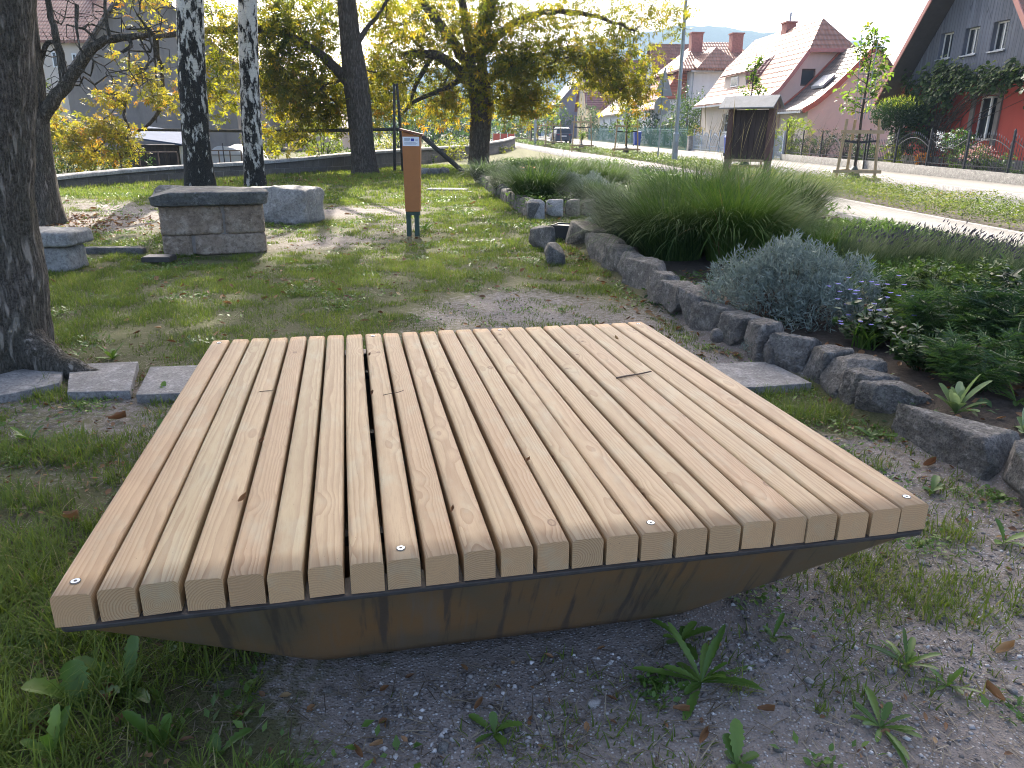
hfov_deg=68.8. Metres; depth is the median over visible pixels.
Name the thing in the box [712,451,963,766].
grass
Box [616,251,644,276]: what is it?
border stone
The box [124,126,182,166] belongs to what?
shed
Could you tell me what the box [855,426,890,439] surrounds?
dandelion
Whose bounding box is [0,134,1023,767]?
ground
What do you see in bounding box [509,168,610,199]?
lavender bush
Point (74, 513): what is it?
dry leaf
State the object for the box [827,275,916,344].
violet flower plant
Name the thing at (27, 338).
tree
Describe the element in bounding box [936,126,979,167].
hydrangea bush
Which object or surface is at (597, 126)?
bush
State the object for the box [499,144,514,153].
bush
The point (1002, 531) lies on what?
dandelion
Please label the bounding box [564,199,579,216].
border stone
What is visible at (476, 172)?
ornamental grass
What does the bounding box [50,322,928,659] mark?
platform
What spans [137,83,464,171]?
pole rack
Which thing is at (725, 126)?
window
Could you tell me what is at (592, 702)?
pebble
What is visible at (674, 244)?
ornamental grass
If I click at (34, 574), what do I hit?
grass
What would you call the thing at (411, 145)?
info post
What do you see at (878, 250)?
lavender
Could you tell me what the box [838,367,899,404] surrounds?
border stone
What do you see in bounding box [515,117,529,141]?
young tree
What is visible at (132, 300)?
grass
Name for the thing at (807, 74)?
window
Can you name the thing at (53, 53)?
window
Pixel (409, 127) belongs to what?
tree
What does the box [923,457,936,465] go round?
dry leaf
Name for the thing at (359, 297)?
straw debris
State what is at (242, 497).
dry leaf
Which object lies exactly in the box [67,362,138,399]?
paving slab
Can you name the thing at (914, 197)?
kerb
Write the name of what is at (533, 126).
bush
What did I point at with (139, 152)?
railing
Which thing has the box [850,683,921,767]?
dandelion
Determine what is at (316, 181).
fallen leaves
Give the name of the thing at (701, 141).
iron fence
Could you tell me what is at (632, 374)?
twig
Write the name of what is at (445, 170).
rubble stone
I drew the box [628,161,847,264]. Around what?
ornamental grass
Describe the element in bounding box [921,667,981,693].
dandelion
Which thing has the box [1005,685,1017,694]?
pebble
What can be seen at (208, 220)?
stone block
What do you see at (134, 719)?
dandelion
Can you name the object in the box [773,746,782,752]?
pebble
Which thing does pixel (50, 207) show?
tree
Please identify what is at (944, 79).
climbing vine
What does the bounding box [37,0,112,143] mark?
house
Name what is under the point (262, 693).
fallen leaves
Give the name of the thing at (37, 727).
dry leaf
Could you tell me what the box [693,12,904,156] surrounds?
house
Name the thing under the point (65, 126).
bush
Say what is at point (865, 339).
strap leaf plant
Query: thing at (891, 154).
bush
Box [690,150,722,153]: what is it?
wall
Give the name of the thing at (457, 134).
tree
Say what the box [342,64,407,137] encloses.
tree
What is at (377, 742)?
dry leaf
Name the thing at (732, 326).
border stone
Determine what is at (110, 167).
bush
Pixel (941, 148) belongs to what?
trellis
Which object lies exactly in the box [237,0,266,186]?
birch tree
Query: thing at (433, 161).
bush
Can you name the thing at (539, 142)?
ground cover
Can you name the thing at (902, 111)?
clipped tree
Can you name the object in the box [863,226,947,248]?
lavender
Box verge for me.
[516,141,1023,231]
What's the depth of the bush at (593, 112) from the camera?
95.07 m
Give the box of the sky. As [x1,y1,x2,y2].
[204,0,927,79]
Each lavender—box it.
[825,220,943,269]
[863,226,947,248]
[885,218,993,267]
[925,228,1023,272]
[931,234,1019,251]
[965,237,1023,279]
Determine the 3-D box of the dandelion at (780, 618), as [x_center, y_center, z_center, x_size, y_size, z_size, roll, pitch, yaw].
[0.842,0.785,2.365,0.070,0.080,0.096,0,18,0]
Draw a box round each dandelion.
[10,425,43,439]
[20,703,70,767]
[21,659,119,722]
[73,635,149,702]
[97,342,123,358]
[122,710,171,748]
[206,727,251,756]
[420,222,432,229]
[468,711,521,744]
[632,622,764,719]
[650,619,712,660]
[722,718,759,767]
[764,613,793,642]
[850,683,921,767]
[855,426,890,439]
[867,627,941,669]
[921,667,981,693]
[922,475,943,493]
[994,518,1023,545]
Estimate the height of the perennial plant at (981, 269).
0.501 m
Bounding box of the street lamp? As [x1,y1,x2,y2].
[672,0,687,159]
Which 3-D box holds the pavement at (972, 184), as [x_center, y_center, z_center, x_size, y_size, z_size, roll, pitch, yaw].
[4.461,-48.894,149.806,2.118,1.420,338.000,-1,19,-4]
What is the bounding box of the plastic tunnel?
[211,143,268,162]
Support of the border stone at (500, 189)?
on the ground at (302, 676)
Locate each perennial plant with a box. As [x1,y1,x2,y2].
[850,266,924,307]
[879,278,961,333]
[885,322,969,371]
[888,277,1023,349]
[900,255,978,296]
[921,321,1023,393]
[943,252,1023,305]
[949,277,1023,353]
[977,319,1023,379]
[989,264,1023,299]
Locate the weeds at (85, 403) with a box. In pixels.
[0,389,336,767]
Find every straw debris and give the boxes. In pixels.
[0,355,1023,767]
[52,247,741,361]
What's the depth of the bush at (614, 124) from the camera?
76.57 m
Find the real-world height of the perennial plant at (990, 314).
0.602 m
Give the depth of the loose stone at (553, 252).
8.91 m
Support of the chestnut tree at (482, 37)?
on the ground at (302, 676)
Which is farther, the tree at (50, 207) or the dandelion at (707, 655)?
the tree at (50, 207)
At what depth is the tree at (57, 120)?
34.23 m
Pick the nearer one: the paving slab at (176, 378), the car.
the paving slab at (176, 378)
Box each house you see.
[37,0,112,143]
[57,0,300,152]
[279,102,349,150]
[499,87,543,135]
[548,49,609,136]
[574,54,642,138]
[596,87,639,141]
[635,32,744,145]
[639,34,703,129]
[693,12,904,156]
[874,0,1023,173]
[885,46,902,63]
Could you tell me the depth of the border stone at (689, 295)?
6.08 m
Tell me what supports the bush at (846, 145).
on the ground at (302, 676)
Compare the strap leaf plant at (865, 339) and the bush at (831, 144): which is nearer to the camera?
the strap leaf plant at (865, 339)
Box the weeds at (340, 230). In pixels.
[60,191,566,248]
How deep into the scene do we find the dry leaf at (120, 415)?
4.11 m
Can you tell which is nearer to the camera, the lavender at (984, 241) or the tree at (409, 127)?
the lavender at (984, 241)
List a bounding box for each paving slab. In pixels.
[0,369,63,402]
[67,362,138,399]
[136,365,197,402]
[710,362,811,394]
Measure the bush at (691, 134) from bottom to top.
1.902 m
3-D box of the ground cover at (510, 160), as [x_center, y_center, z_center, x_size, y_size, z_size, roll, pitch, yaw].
[2.430,-6.252,22.354,6.977,0.564,20.439,0,18,0]
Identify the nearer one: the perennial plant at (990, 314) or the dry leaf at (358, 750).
the dry leaf at (358, 750)
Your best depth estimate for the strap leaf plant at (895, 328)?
5.31 m
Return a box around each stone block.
[39,226,93,272]
[148,185,267,255]
[251,185,324,224]
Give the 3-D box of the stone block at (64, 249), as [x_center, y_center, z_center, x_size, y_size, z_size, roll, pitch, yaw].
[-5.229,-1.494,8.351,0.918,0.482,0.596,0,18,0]
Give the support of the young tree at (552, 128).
on the verge
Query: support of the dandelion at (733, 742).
on the ground at (302, 676)
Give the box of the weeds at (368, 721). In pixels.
[0,381,988,767]
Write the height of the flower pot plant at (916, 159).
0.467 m
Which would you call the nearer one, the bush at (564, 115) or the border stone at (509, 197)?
the border stone at (509, 197)
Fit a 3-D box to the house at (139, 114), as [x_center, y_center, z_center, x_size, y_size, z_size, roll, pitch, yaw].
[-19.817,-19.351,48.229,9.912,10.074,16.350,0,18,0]
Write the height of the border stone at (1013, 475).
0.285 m
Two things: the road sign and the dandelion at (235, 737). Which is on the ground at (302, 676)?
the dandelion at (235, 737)
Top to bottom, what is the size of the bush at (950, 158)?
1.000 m
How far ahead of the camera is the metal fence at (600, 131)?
77.19 m
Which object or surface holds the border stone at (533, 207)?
on the ground at (302, 676)
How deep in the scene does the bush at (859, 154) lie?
29.64 m
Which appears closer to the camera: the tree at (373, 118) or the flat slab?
the flat slab
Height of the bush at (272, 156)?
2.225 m
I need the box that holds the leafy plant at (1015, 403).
[994,383,1023,405]
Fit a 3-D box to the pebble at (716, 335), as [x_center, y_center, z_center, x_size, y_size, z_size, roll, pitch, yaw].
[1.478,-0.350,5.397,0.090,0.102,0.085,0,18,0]
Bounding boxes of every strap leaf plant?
[842,317,891,350]
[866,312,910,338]
[881,319,928,352]
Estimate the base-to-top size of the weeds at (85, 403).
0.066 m
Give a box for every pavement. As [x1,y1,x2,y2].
[491,139,1023,250]
[539,136,1023,193]
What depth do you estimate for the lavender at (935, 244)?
8.09 m
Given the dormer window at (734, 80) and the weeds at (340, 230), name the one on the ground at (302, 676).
the weeds at (340, 230)
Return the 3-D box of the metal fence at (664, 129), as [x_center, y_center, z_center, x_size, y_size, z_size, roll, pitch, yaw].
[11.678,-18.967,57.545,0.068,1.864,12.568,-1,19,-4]
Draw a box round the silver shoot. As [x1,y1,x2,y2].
[739,338,752,354]
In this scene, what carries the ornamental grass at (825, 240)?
on the ground at (302, 676)
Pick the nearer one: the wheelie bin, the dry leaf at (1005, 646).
the dry leaf at (1005, 646)
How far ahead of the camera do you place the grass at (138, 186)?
20.53 m
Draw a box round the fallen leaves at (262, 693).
[0,357,1023,766]
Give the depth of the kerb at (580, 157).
38.91 m
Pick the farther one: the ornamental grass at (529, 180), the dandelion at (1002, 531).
the ornamental grass at (529, 180)
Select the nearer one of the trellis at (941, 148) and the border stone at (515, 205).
the border stone at (515, 205)
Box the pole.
[534,81,536,145]
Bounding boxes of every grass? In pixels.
[0,382,1023,767]
[47,189,590,256]
[48,250,818,391]
[59,163,501,200]
[453,152,509,180]
[473,161,535,189]
[485,139,590,202]
[515,138,569,170]
[525,132,618,180]
[551,171,632,204]
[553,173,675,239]
[563,164,770,267]
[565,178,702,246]
[576,142,642,186]
[586,99,760,218]
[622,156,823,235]
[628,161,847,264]
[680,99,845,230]
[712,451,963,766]
[719,121,880,229]
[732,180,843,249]
[782,212,1021,300]
[785,211,889,255]
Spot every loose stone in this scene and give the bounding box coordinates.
[529,225,554,249]
[544,242,565,264]
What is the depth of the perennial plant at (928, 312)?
4.91 m
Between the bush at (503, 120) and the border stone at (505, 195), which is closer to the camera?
the border stone at (505, 195)
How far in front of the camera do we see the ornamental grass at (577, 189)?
14.03 m
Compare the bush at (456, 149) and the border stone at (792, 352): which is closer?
the border stone at (792, 352)
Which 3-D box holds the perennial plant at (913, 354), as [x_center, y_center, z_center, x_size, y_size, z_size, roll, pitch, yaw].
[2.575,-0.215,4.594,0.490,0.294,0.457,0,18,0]
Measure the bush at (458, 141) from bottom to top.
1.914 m
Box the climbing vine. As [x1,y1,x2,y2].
[886,54,1023,165]
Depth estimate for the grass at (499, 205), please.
12.22 m
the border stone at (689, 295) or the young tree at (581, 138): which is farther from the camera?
the young tree at (581, 138)
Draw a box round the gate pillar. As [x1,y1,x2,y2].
[686,136,694,150]
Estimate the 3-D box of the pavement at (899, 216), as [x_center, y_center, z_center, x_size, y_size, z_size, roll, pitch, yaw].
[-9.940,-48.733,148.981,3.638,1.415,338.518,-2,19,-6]
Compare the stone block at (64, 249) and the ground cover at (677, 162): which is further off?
the ground cover at (677, 162)
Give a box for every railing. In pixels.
[119,151,178,168]
[211,150,242,162]
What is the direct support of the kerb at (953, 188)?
on the ground at (302, 676)
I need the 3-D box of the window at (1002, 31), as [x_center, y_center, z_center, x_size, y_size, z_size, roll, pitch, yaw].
[15.727,-11.173,24.029,0.270,0.921,0.840,-1,19,-4]
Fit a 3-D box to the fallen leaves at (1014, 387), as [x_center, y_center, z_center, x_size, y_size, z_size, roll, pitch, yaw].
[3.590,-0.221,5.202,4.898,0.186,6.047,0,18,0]
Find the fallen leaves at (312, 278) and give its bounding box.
[46,212,742,359]
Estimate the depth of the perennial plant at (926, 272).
6.43 m
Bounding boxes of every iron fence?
[692,129,725,152]
[784,130,867,160]
[865,128,1023,172]
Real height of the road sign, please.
3.944 m
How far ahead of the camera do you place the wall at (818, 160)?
32.09 m
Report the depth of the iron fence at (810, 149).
32.25 m
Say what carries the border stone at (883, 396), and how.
on the ground at (302, 676)
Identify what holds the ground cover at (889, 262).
on the ground at (302, 676)
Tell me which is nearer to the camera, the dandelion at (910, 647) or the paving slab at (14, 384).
the dandelion at (910, 647)
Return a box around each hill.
[328,25,883,103]
[330,91,548,134]
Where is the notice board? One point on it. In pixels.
(757, 117)
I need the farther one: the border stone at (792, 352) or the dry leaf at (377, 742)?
the border stone at (792, 352)
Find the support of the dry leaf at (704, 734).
on the ground at (302, 676)
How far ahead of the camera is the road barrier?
71.15 m
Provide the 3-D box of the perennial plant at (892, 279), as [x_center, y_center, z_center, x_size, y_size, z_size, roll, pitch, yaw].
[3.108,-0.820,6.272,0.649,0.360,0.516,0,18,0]
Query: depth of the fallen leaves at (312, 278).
8.17 m
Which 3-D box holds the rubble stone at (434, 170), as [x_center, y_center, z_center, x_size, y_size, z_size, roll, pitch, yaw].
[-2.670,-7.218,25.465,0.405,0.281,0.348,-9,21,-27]
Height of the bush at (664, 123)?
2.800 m
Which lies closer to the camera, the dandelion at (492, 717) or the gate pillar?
the dandelion at (492, 717)
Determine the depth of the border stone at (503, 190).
16.56 m
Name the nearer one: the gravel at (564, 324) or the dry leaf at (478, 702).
the dry leaf at (478, 702)
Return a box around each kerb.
[442,134,1023,233]
[450,135,899,225]
[529,136,1023,200]
[661,159,1016,214]
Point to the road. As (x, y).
(548, 139)
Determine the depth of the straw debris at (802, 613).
2.17 m
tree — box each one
[0,0,97,378]
[34,0,171,226]
[46,78,82,157]
[50,0,425,173]
[176,0,216,185]
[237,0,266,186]
[327,58,389,142]
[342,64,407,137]
[363,0,700,164]
[372,90,438,147]
[398,86,470,142]
[426,86,469,140]
[490,115,533,140]
[493,104,549,137]
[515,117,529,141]
[529,108,545,140]
[544,87,562,146]
[570,79,593,151]
[611,68,641,156]
[662,81,707,146]
[731,53,767,170]
[833,22,893,190]
[869,94,927,157]
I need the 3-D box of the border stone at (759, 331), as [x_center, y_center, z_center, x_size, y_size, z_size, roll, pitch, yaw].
[1.766,-0.289,5.285,0.255,0.347,0.327,-4,19,-13]
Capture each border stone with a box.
[498,186,508,194]
[500,188,506,200]
[503,188,509,202]
[507,191,513,203]
[511,193,517,204]
[513,195,527,208]
[518,197,532,212]
[525,201,539,218]
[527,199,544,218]
[546,199,562,216]
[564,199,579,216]
[565,220,605,244]
[580,199,595,216]
[585,232,625,262]
[601,242,635,271]
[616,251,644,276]
[622,256,666,288]
[646,270,679,304]
[654,280,693,313]
[676,284,711,325]
[688,301,737,330]
[717,310,760,345]
[744,317,783,361]
[761,332,785,363]
[766,332,821,372]
[803,344,854,383]
[820,353,887,398]
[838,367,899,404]
[854,379,931,413]
[891,403,1019,480]
[1002,438,1023,493]
[1019,483,1023,507]
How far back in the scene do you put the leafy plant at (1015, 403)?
4.13 m
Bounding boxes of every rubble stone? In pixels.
[421,168,427,174]
[428,168,439,174]
[439,167,448,173]
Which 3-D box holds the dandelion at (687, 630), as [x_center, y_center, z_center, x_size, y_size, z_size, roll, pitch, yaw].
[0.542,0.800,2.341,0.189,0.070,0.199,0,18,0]
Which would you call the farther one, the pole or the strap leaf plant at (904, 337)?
the pole
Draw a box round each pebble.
[322,686,332,692]
[437,741,448,753]
[587,697,600,709]
[710,328,722,342]
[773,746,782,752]
[804,677,813,684]
[885,665,896,673]
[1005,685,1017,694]
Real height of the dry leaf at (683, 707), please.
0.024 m
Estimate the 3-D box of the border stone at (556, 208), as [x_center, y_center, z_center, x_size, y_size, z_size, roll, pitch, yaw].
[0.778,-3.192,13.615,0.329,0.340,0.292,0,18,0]
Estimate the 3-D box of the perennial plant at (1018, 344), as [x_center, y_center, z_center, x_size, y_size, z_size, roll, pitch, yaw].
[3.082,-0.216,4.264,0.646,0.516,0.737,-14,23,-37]
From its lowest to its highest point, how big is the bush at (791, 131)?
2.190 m
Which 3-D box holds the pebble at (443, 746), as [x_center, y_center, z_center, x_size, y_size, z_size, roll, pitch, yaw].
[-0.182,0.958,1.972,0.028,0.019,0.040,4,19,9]
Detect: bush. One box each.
[50,111,86,155]
[54,146,102,172]
[56,144,127,171]
[103,154,155,169]
[263,132,290,158]
[293,118,343,156]
[325,140,350,152]
[373,131,399,149]
[423,145,437,162]
[434,134,468,160]
[435,134,468,145]
[492,108,516,132]
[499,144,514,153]
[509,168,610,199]
[522,107,543,135]
[540,106,575,135]
[576,101,599,139]
[589,122,612,140]
[606,120,629,141]
[624,119,640,144]
[632,104,659,145]
[653,115,673,145]
[686,123,704,147]
[697,228,888,333]
[775,115,816,155]
[790,136,826,155]
[816,127,839,156]
[835,134,854,158]
[846,134,868,159]
[853,143,883,160]
[880,143,904,162]
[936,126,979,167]
[939,143,991,169]
[958,143,1000,170]
[979,151,1017,171]
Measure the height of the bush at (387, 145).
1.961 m
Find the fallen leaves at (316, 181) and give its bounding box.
[65,171,559,221]
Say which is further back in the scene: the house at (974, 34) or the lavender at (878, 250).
the house at (974, 34)
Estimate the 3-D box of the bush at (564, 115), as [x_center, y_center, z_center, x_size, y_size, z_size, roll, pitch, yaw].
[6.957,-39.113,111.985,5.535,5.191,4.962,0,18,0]
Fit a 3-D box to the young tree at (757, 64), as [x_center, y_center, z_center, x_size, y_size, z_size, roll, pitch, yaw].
[8.215,-9.221,25.693,1.103,3.998,1.261,15,23,36]
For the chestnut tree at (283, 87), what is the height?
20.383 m
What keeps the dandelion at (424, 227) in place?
on the ground at (302, 676)
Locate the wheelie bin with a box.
[633,131,641,145]
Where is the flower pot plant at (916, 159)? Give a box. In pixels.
[913,152,931,164]
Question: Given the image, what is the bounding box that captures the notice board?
[719,95,784,176]
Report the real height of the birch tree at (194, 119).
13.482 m
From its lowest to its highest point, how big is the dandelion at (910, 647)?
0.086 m
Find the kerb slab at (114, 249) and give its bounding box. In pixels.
[85,246,146,253]
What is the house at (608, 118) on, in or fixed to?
on the ground at (302, 676)
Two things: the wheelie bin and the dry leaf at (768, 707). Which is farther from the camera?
the wheelie bin
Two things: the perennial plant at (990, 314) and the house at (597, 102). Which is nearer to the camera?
the perennial plant at (990, 314)
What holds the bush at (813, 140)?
on the ground at (302, 676)
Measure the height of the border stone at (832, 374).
0.286 m
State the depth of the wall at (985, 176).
23.58 m
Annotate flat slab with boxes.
[426,188,467,190]
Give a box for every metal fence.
[588,126,644,145]
[644,125,687,149]
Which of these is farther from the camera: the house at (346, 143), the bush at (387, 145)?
the house at (346, 143)
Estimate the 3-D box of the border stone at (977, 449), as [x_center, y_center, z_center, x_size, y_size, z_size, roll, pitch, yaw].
[2.246,0.281,3.768,0.290,0.261,0.666,-4,19,-12]
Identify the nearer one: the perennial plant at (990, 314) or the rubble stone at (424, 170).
the perennial plant at (990, 314)
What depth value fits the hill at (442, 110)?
436.86 m
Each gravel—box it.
[69,295,869,443]
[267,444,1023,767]
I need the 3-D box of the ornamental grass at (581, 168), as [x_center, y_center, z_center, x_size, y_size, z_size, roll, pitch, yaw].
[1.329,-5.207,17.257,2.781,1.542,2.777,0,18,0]
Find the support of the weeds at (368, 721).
on the ground at (302, 676)
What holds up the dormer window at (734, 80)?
in the house at (803, 67)
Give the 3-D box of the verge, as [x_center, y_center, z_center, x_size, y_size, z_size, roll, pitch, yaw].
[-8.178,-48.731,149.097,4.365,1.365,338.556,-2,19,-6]
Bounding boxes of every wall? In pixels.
[56,137,515,188]
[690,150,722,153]
[780,154,864,168]
[863,160,1023,185]
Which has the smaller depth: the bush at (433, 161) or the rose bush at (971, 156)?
the rose bush at (971, 156)
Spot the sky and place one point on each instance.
(896, 19)
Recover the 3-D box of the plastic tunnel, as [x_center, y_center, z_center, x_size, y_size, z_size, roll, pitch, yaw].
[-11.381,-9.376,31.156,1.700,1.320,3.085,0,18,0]
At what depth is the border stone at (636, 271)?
7.49 m
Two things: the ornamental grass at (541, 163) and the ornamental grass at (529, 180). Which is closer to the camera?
the ornamental grass at (529, 180)
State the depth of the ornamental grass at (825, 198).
10.56 m
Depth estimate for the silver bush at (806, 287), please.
5.72 m
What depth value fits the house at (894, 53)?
51.49 m
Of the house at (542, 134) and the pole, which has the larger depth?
the house at (542, 134)
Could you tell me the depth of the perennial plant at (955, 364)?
4.23 m
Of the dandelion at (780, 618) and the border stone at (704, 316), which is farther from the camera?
the border stone at (704, 316)
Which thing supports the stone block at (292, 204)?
on the ground at (302, 676)
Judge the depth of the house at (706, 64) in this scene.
63.37 m
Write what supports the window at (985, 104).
in the house at (974, 34)
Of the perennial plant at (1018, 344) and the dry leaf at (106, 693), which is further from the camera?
the perennial plant at (1018, 344)
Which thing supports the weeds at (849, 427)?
on the ground at (302, 676)
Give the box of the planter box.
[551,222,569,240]
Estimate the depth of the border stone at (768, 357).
5.05 m
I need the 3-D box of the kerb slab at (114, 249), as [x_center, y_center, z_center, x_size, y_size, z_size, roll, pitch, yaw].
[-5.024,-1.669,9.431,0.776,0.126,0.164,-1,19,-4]
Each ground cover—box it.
[477,156,853,216]
[515,137,566,146]
[527,141,804,174]
[546,143,737,169]
[639,266,1020,421]
[697,164,873,192]
[709,216,1022,316]
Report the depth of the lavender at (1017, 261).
7.34 m
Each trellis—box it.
[930,118,948,165]
[942,118,961,165]
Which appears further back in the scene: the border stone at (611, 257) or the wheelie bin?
the wheelie bin
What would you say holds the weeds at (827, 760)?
on the ground at (302, 676)
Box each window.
[51,51,57,67]
[722,114,727,132]
[730,76,738,87]
[800,69,814,85]
[934,32,953,60]
[959,27,979,57]
[975,96,997,140]
[986,20,1009,52]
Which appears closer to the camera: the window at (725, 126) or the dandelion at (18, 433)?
the dandelion at (18, 433)
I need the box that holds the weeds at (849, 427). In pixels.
[651,327,924,472]
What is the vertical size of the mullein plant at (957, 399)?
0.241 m
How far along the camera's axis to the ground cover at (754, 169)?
22.25 m
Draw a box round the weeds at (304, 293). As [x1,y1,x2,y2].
[51,243,690,355]
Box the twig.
[616,371,651,378]
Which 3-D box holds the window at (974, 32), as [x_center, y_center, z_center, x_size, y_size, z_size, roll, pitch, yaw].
[15.638,-11.620,25.395,0.270,0.901,0.860,-1,19,-4]
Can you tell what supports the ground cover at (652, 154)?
on the verge
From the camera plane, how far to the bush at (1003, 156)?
22.55 m
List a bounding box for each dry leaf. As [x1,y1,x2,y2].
[28,711,49,738]
[60,509,79,521]
[95,681,113,704]
[108,410,125,418]
[238,492,245,501]
[354,743,362,757]
[369,739,382,745]
[474,695,482,708]
[673,704,689,710]
[699,725,709,742]
[757,704,774,710]
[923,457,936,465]
[986,679,1004,700]
[995,640,1014,652]
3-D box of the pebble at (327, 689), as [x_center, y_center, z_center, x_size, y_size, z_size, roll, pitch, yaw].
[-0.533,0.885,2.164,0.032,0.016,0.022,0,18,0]
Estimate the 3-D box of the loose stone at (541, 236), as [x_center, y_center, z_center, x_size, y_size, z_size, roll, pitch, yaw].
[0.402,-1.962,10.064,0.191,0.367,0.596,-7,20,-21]
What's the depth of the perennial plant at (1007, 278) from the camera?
5.68 m
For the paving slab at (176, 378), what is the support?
on the ground at (302, 676)
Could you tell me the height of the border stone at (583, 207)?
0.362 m
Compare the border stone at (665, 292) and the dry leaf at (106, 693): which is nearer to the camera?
the dry leaf at (106, 693)
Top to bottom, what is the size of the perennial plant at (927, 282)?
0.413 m
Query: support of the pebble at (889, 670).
on the ground at (302, 676)
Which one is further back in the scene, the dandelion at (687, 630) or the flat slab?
the flat slab
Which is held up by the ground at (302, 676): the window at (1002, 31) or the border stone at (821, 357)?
the border stone at (821, 357)
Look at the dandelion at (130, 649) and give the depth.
2.16 m
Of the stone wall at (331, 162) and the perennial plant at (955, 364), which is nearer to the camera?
the perennial plant at (955, 364)
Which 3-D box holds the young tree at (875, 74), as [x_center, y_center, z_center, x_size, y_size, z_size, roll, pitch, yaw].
[9.071,-7.121,19.324,1.333,4.172,1.597,0,18,0]
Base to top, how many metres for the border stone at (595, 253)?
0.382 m
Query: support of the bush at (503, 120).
on the ground at (302, 676)
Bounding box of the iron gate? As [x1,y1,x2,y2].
[772,130,785,159]
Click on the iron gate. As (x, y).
(778, 147)
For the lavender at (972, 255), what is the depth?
7.76 m
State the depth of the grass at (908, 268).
8.12 m
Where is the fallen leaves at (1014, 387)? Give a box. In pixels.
[650,268,1023,452]
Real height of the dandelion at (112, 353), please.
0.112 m
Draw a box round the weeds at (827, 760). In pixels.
[629,467,1023,767]
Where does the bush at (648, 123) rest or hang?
on the ground at (302, 676)
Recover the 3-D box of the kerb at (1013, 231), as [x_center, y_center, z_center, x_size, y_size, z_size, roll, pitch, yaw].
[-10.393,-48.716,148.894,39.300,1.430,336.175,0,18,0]
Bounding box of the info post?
[400,129,423,235]
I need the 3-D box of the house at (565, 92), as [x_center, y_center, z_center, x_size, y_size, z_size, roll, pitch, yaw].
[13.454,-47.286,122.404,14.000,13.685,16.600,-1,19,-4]
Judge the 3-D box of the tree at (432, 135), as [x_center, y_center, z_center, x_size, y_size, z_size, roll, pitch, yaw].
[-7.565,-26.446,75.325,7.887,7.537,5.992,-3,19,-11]
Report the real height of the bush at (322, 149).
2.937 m
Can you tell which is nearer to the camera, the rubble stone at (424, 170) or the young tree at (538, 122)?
the rubble stone at (424, 170)
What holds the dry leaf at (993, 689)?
on the ground at (302, 676)
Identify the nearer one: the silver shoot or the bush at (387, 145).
the silver shoot
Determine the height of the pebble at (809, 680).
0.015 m
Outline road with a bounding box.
[523,137,1023,213]
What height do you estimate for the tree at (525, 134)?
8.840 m
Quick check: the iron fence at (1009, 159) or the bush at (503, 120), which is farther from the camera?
the bush at (503, 120)
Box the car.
[550,127,571,142]
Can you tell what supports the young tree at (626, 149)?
on the verge
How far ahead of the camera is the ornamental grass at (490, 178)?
17.49 m
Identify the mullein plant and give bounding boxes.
[934,374,992,413]
[1014,408,1023,432]
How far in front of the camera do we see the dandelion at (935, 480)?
3.40 m
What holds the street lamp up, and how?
on the verge
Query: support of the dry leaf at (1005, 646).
on the ground at (302, 676)
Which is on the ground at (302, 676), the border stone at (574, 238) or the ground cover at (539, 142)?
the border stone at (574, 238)
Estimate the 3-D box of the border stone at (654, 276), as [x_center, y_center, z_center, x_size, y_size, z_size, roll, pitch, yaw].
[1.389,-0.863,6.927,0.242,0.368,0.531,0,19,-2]
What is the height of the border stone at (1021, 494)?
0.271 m
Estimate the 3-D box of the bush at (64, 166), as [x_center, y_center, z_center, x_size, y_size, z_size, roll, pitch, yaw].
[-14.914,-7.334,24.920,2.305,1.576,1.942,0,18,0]
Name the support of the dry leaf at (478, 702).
on the ground at (302, 676)
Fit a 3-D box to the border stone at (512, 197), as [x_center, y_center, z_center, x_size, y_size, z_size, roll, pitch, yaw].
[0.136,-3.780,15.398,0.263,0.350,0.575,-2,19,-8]
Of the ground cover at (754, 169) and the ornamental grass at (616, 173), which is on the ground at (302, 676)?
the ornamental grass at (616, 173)
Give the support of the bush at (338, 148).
on the ground at (302, 676)
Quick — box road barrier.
[492,132,514,140]
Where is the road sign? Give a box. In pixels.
[654,68,671,162]
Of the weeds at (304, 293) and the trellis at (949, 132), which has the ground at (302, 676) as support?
the weeds at (304, 293)

